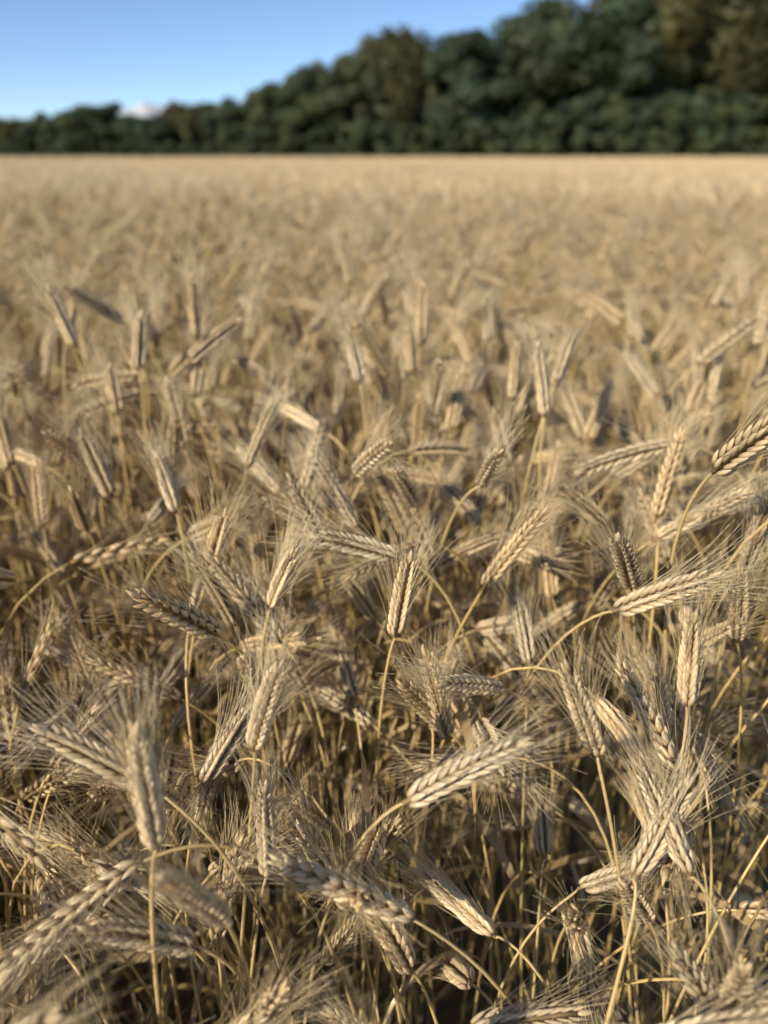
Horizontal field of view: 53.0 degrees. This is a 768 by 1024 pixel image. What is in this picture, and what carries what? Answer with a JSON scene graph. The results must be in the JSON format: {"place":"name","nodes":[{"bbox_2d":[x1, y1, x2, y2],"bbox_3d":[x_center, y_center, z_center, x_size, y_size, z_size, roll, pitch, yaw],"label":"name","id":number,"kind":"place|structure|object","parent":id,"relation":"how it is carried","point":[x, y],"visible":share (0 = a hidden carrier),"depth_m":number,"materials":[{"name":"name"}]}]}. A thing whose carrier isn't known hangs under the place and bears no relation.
{"place":"outdoors","nodes":[
{"label":"outdoors","id":0,"kind":"place"},
{"bbox_2d":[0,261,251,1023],"bbox_3d":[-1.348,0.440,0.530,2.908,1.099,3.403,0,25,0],"label":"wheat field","id":1,"kind":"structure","parent":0,"point":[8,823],"depth_m":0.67,"materials":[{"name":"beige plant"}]},
{"bbox_2d":[120,102,165,118],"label":"cloud","id":2,"kind":"structure","parent":0,"point":[143,109],"depth_m":2272.67,"materials":[{"name":"white"}]},
{"bbox_2d":[0,0,599,120],"label":"sky","id":3,"kind":"structure","parent":0,"point":[56,56],"materials":[{"name":"blue"}]},
{"bbox_2d":[0,173,767,644],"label":"wheat field","id":4,"kind":"structure","parent":0,"point":[530,263],"depth_m":2.62,"materials":[{"name":"beige plant"}]},
{"bbox_2d":[0,219,767,1023],"bbox_3d":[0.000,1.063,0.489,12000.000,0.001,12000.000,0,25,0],"label":"ground","id":5,"kind":"structure","parent":0,"point":[448,998],"depth_m":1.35,"materials":[{"name":"beige plant"}]},
{"bbox_2d":[0,116,21,155],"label":"tree","id":6,"kind":"object","parent":5,"relation":"on","point":[7,127],"visible":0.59,"depth_m":94.37,"materials":[{"name":"green plant"}]},
{"bbox_2d":[0,140,29,156],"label":"bush","id":7,"kind":"object","parent":5,"relation":"on","point":[10,148],"visible":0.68,"depth_m":92.71,"materials":[{"name":"green plant"}]},
{"bbox_2d":[17,145,36,156],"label":"bush","id":8,"kind":"object","parent":5,"relation":"on","point":[31,152],"visible":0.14,"depth_m":94.85,"materials":[{"name":"green plant"}]},
{"bbox_2d":[12,111,60,156],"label":"tree","id":9,"kind":"object","parent":5,"relation":"on","point":[28,129],"visible":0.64,"depth_m":94.33,"materials":[{"name":"green plant"}]},
{"bbox_2d":[35,142,69,156],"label":"bush","id":10,"kind":"object","parent":5,"relation":"on","point":[49,149],"visible":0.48,"depth_m":93.34,"materials":[{"name":"green plant"}]},
{"bbox_2d":[39,109,98,152],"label":"tree","id":11,"kind":"object","parent":5,"relation":"on","point":[70,123],"visible":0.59,"depth_m":93.95,"materials":[{"name":"green plant"}]},
{"bbox_2d":[53,135,89,156],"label":"bush","id":12,"kind":"object","parent":5,"relation":"on","point":[66,152],"visible":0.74,"depth_m":93.27,"materials":[{"name":"green plant"}]},
{"bbox_2d":[50,104,100,131],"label":"tree","id":13,"kind":"object","parent":5,"relation":"on","point":[76,107],"depth_m":103.95,"materials":[{"name":"green plant"}]},
{"bbox_2d":[69,137,110,157],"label":"bush","id":14,"kind":"object","parent":5,"relation":"on","point":[91,151],"visible":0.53,"depth_m":94.13,"materials":[{"name":"green plant"}]},
{"bbox_2d":[71,404,145,679],"bbox_3d":[-0.578,0.091,1.667,0.119,0.781,0.118,-19,31,-35],"label":"field weed","id":15,"kind":"object","parent":5,"relation":"on","point":[122,493],"visible":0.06,"depth_m":1.59,"materials":[{"name":"beige plant"}]},
{"bbox_2d":[77,102,140,156],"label":"tree","id":16,"kind":"object","parent":5,"relation":"on","point":[111,126],"visible":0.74,"depth_m":95.43,"materials":[{"name":"green plant"}]},
{"bbox_2d":[102,150,128,156],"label":"bush","id":17,"kind":"object","parent":5,"relation":"on","point":[112,153],"visible":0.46,"depth_m":94.44,"materials":[{"name":"green plant"}]},
{"bbox_2d":[117,140,140,157],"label":"bush","id":18,"kind":"object","parent":5,"relation":"on","point":[128,148],"visible":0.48,"depth_m":94.42,"materials":[{"name":"green plant"}]},
{"bbox_2d":[126,116,177,157],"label":"tree","id":19,"kind":"object","parent":5,"relation":"on","point":[148,134],"visible":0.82,"depth_m":93.55,"materials":[{"name":"green plant"}]},
{"bbox_2d":[139,145,173,156],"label":"bush","id":20,"kind":"object","parent":5,"relation":"on","point":[157,155],"visible":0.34,"depth_m":94.28,"materials":[{"name":"green plant"}]},
{"bbox_2d":[153,110,163,119],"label":"tree","id":21,"kind":"object","parent":5,"relation":"on","point":[156,116],"depth_m":102.14,"materials":[{"name":"green plant"}]},
{"bbox_2d":[158,140,197,157],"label":"bush","id":22,"kind":"object","parent":5,"relation":"on","point":[164,151],"visible":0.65,"depth_m":93.58,"materials":[{"name":"green plant"}]},
{"bbox_2d":[159,99,211,151],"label":"tree","id":23,"kind":"object","parent":5,"relation":"on","point":[183,121],"visible":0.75,"depth_m":95.98,"materials":[{"name":"green plant"}]},
{"bbox_2d":[179,137,200,156],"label":"bush","id":24,"kind":"object","parent":5,"relation":"on","point":[198,142],"visible":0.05,"depth_m":97.07,"materials":[{"name":"green plant"}]},
{"bbox_2d":[182,142,212,155],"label":"bush","id":25,"kind":"object","parent":5,"relation":"on","point":[206,144],"visible":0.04,"depth_m":96.72,"materials":[{"name":"green plant"}]},
{"bbox_2d":[185,144,211,157],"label":"bush","id":26,"kind":"object","parent":5,"relation":"on","point":[195,152],"visible":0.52,"depth_m":92.84,"materials":[{"name":"green plant"}]},
{"bbox_2d":[185,236,232,446],"bbox_3d":[-0.583,-0.451,2.648,0.116,0.947,0.120,-11,27,-22],"label":"field weed","id":27,"kind":"object","parent":5,"relation":"on","point":[195,245],"visible":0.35,"depth_m":2.50,"materials":[{"name":"beige plant"}]},
{"bbox_2d":[193,102,233,127],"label":"tree","id":28,"kind":"object","parent":5,"relation":"on","point":[213,104],"visible":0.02,"depth_m":102.60,"materials":[{"name":"green plant"}]},
{"bbox_2d":[208,138,236,157],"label":"bush","id":29,"kind":"object","parent":5,"relation":"on","point":[216,150],"visible":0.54,"depth_m":94.08,"materials":[{"name":"green plant"}]},
{"bbox_2d":[199,96,254,149],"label":"tree","id":30,"kind":"object","parent":5,"relation":"on","point":[223,116],"visible":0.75,"depth_m":96.14,"materials":[{"name":"green plant"}]},
{"bbox_2d":[222,143,257,157],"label":"bush","id":31,"kind":"object","parent":5,"relation":"on","point":[237,149],"visible":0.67,"depth_m":92.23,"materials":[{"name":"green plant"}]},
{"bbox_2d":[237,88,269,126],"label":"tree","id":32,"kind":"object","parent":5,"relation":"on","point":[250,94],"visible":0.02,"depth_m":99.64,"materials":[{"name":"green plant"}]},
{"bbox_2d":[239,126,281,157],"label":"bush","id":33,"kind":"object","parent":5,"relation":"on","point":[261,149],"visible":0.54,"depth_m":93.19,"materials":[{"name":"green plant"}]},
{"bbox_2d":[239,87,290,151],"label":"tree","id":34,"kind":"object","parent":5,"relation":"on","point":[256,111],"visible":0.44,"depth_m":95.06,"materials":[{"name":"green plant"}]},
{"bbox_2d":[253,401,299,713],"bbox_3d":[-0.185,0.162,1.513,0.100,0.782,0.133,-11,27,-23],"label":"field weed","id":35,"kind":"object","parent":5,"relation":"on","point":[279,467],"visible":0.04,"depth_m":1.42,"materials":[{"name":"beige plant"}]},
{"bbox_2d":[261,125,304,157],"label":"bush","id":36,"kind":"object","parent":5,"relation":"on","point":[288,138],"visible":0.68,"depth_m":92.47,"materials":[{"name":"green plant"}]},
{"bbox_2d":[259,63,331,153],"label":"tree","id":37,"kind":"object","parent":5,"relation":"on","point":[300,89],"visible":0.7,"depth_m":93.08,"materials":[{"name":"green plant"}]},
{"bbox_2d":[286,137,327,156],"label":"bush","id":38,"kind":"object","parent":5,"relation":"on","point":[305,154],"visible":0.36,"depth_m":93.77,"materials":[{"name":"green plant"}]},
{"bbox_2d":[303,127,331,147],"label":"bush","id":39,"kind":"object","parent":5,"relation":"on","point":[306,129],"visible":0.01,"depth_m":96.50,"materials":[{"name":"green plant"}]},
{"bbox_2d":[302,124,343,157],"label":"bush","id":40,"kind":"object","parent":5,"relation":"on","point":[324,135],"visible":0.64,"depth_m":92.47,"materials":[{"name":"green plant"}]},
{"bbox_2d":[306,124,343,156],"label":"bush","id":41,"kind":"object","parent":5,"relation":"on","point":[341,154],"visible":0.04,"depth_m":96.68,"materials":[{"name":"green plant"}]},
{"bbox_2d":[310,59,351,111],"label":"tree","id":42,"kind":"object","parent":5,"relation":"on","point":[318,65],"visible":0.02,"depth_m":100.94,"materials":[{"name":"green plant"}]},
{"bbox_2d":[313,51,391,144],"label":"tree","id":43,"kind":"object","parent":5,"relation":"on","point":[337,97],"visible":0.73,"depth_m":91.18,"materials":[{"name":"green plant"}]},
{"bbox_2d":[332,126,377,156],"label":"bush","id":44,"kind":"object","parent":5,"relation":"on","point":[341,130],"visible":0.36,"depth_m":92.09,"materials":[{"name":"green plant"}]},
{"bbox_2d":[342,112,388,155],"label":"bush","id":45,"kind":"object","parent":5,"relation":"on","point":[373,154],"visible":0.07,"depth_m":92.76,"materials":[{"name":"green plant"}]},
{"bbox_2d":[337,119,404,157],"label":"bush","id":46,"kind":"object","parent":5,"relation":"on","point":[356,131],"visible":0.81,"depth_m":90.88,"materials":[{"name":"green plant"}]},
{"bbox_2d":[349,31,416,112],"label":"tree","id":47,"kind":"object","parent":5,"relation":"on","point":[366,39],"depth_m":98.71,"materials":[{"name":"green plant"}]},
{"bbox_2d":[365,121,411,157],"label":"bush","id":48,"kind":"object","parent":5,"relation":"on","point":[393,148],"visible":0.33,"depth_m":92.27,"materials":[{"name":"green plant"}]},
{"bbox_2d":[347,23,444,140],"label":"tree","id":49,"kind":"object","parent":5,"relation":"on","point":[393,57],"visible":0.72,"depth_m":90.94,"materials":[{"name":"green plant"}]},
{"bbox_2d":[377,121,433,156],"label":"bush","id":50,"kind":"object","parent":5,"relation":"on","point":[405,129],"visible":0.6,"depth_m":91.94,"materials":[{"name":"green plant"}]},
{"bbox_2d":[400,122,456,156],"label":"bush","id":51,"kind":"object","parent":5,"relation":"on","point":[430,133],"visible":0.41,"depth_m":91.70,"materials":[{"name":"green plant"}]},
{"bbox_2d":[427,128,474,156],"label":"bush","id":52,"kind":"object","parent":5,"relation":"on","point":[457,147],"visible":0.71,"depth_m":91.64,"materials":[{"name":"green plant"}]},
{"bbox_2d":[436,131,474,155],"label":"bush","id":53,"kind":"object","parent":5,"relation":"on","point":[467,151],"visible":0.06,"depth_m":95.00,"materials":[{"name":"green plant"}]},
{"bbox_2d":[441,119,501,157],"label":"bush","id":54,"kind":"object","parent":5,"relation":"on","point":[486,148],"visible":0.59,"depth_m":92.04,"materials":[{"name":"green plant"}]},
{"bbox_2d":[416,28,531,150],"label":"tree","id":55,"kind":"object","parent":5,"relation":"on","point":[473,95],"visible":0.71,"depth_m":90.41,"materials":[{"name":"green plant"}]},
{"bbox_2d":[471,30,504,105],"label":"tree","id":56,"kind":"object","parent":5,"relation":"on","point":[499,50],"depth_m":96.48,"materials":[{"name":"green plant"}]},
{"bbox_2d":[471,129,518,157],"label":"bush","id":57,"kind":"object","parent":5,"relation":"on","point":[477,138],"visible":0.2,"depth_m":93.09,"materials":[{"name":"green plant"}]},
{"bbox_2d":[477,104,515,149],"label":"bush","id":58,"kind":"object","parent":5,"relation":"on","point":[512,109],"visible":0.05,"depth_m":93.52,"materials":[{"name":"green plant"}]},
{"bbox_2d":[483,110,539,156],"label":"bush","id":59,"kind":"object","parent":5,"relation":"on","point":[514,128],"visible":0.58,"depth_m":91.61,"materials":[{"name":"green plant"}]},
{"bbox_2d":[497,98,558,151],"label":"bush","id":60,"kind":"object","parent":5,"relation":"on","point":[503,106],"visible":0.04,"depth_m":93.51,"materials":[{"name":"green plant"}]},
{"bbox_2d":[500,95,572,133],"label":"bush","id":61,"kind":"object","parent":5,"relation":"on","point":[541,105],"visible":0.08,"depth_m":91.94,"materials":[{"name":"green plant"}]},
{"bbox_2d":[501,110,573,157],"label":"bush","id":62,"kind":"object","parent":5,"relation":"on","point":[530,145],"visible":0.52,"depth_m":90.36,"materials":[{"name":"green plant"}]},
{"bbox_2d":[480,0,623,135],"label":"tree","id":63,"kind":"object","parent":5,"relation":"on","point":[543,74],"visible":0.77,"depth_m":90.29,"materials":[{"name":"green plant"}]},
{"bbox_2d":[490,0,619,103],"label":"tree","id":64,"kind":"object","parent":5,"relation":"on","point":[530,12],"visible":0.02,"depth_m":94.46,"materials":[{"name":"green plant"}]},
{"bbox_2d":[517,107,598,156],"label":"bush","id":65,"kind":"object","parent":5,"relation":"on","point":[577,142],"visible":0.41,"depth_m":91.06,"materials":[{"name":"green plant"}]},
{"bbox_2d":[544,91,609,154],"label":"bush","id":66,"kind":"object","parent":5,"relation":"on","point":[551,107],"visible":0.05,"depth_m":93.23,"materials":[{"name":"green plant"}]},
{"bbox_2d":[537,96,618,157],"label":"bush","id":67,"kind":"object","parent":5,"relation":"on","point":[580,109],"visible":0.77,"depth_m":90.03,"materials":[{"name":"green plant"}]},
{"bbox_2d":[564,102,638,157],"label":"bush","id":68,"kind":"object","parent":5,"relation":"on","point":[622,137],"visible":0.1,"depth_m":91.31,"materials":[{"name":"green plant"}]},
{"bbox_2d":[584,75,647,155],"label":"bush","id":69,"kind":"object","parent":5,"relation":"on","point":[613,92],"visible":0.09,"depth_m":91.71,"materials":[{"name":"green plant"}]},
{"bbox_2d":[583,0,665,52],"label":"tree","id":70,"kind":"object","parent":5,"relation":"on","point":[597,5],"depth_m":95.81,"materials":[{"name":"green plant"}]},
{"bbox_2d":[587,99,663,157],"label":"bush","id":71,"kind":"object","parent":5,"relation":"on","point":[623,118],"visible":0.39,"depth_m":90.16,"materials":[{"name":"green plant"}]},
{"bbox_2d":[606,85,665,109],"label":"tree","id":72,"kind":"object","parent":5,"relation":"on","point":[618,99],"visible":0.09,"depth_m":91.45,"materials":[{"name":"green plant"}]},
{"bbox_2d":[614,303,663,510],"bbox_3d":[0.734,-0.217,2.302,0.126,0.811,0.118,17,30,32],"label":"field weed","id":73,"kind":"object","parent":5,"relation":"on","point":[662,306],"visible":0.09,"depth_m":2.16,"materials":[{"name":"beige plant"}]},
{"bbox_2d":[582,0,711,109],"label":"tree","id":74,"kind":"object","parent":5,"relation":"on","point":[640,73],"visible":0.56,"depth_m":89.62,"materials":[{"name":"green plant"}]},
{"bbox_2d":[612,97,687,156],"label":"bush","id":75,"kind":"object","parent":5,"relation":"on","point":[651,111],"visible":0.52,"depth_m":90.23,"materials":[{"name":"green plant"}]},
{"bbox_2d":[629,85,689,154],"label":"bush","id":76,"kind":"object","parent":5,"relation":"on","point":[665,97],"visible":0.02,"depth_m":93.50,"materials":[{"name":"green plant"}]},
{"bbox_2d":[635,102,714,156],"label":"bush","id":77,"kind":"object","parent":5,"relation":"on","point":[684,135],"visible":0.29,"depth_m":90.98,"materials":[{"name":"green plant"}]},
{"bbox_2d":[648,83,713,127],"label":"tree","id":78,"kind":"object","parent":5,"relation":"on","point":[705,90],"visible":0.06,"depth_m":91.54,"materials":[{"name":"green plant"}]},
{"bbox_2d":[644,100,724,156],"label":"bush","id":79,"kind":"object","parent":5,"relation":"on","point":[677,120],"visible":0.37,"depth_m":89.53,"materials":[{"name":"green plant"}]},
{"bbox_2d":[644,87,730,147],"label":"bush","id":80,"kind":"object","parent":5,"relation":"on","point":[674,97],"visible":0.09,"depth_m":91.36,"materials":[{"name":"green plant"}]},
{"bbox_2d":[648,0,767,104],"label":"tree","id":81,"kind":"object","parent":5,"relation":"on","point":[731,36],"visible":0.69,"depth_m":88.37,"materials":[{"name":"green plant"}]},
{"bbox_2d":[660,94,756,157],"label":"bush","id":82,"kind":"object","parent":5,"relation":"on","point":[699,105],"visible":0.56,"depth_m":89.59,"materials":[{"name":"green plant"}]},
{"bbox_2d":[674,75,765,148],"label":"bush","id":83,"kind":"object","parent":5,"relation":"on","point":[690,92],"visible":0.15,"depth_m":92.98,"materials":[{"name":"green plant"}]},
{"bbox_2d":[690,93,767,156],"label":"bush","id":84,"kind":"object","parent":5,"relation":"on","point":[724,111],"visible":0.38,"depth_m":89.79,"materials":[{"name":"green plant"}]},
{"bbox_2d":[694,65,767,86],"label":"tree","id":85,"kind":"object","parent":5,"relation":"on","point":[704,78],"visible":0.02,"depth_m":95.03,"materials":[{"name":"green plant"}]},
{"bbox_2d":[715,95,767,156],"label":"bush","id":86,"kind":"object","parent":5,"relation":"on","point":[752,100],"visible":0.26,"depth_m":89.74,"materials":[{"name":"green plant"}]},
{"bbox_2d":[741,108,767,156],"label":"bush","id":87,"kind":"object","parent":5,"relation":"on","point":[762,151],"visible":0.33,"depth_m":90.91,"materials":[{"name":"green plant"}]},
{"bbox_2d":[747,9,767,84],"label":"tree","id":88,"kind":"object","parent":5,"relation":"on","point":[766,50],"visible":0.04,"depth_m":92.07,"materials":[{"name":"green plant"}]},
{"bbox_2d":[0,155,767,322],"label":"wheat field","id":89,"kind":"structure","parent":0,"point":[630,174],"depth_m":9.68,"materials":[{"name":"beige plant"}]}
]}

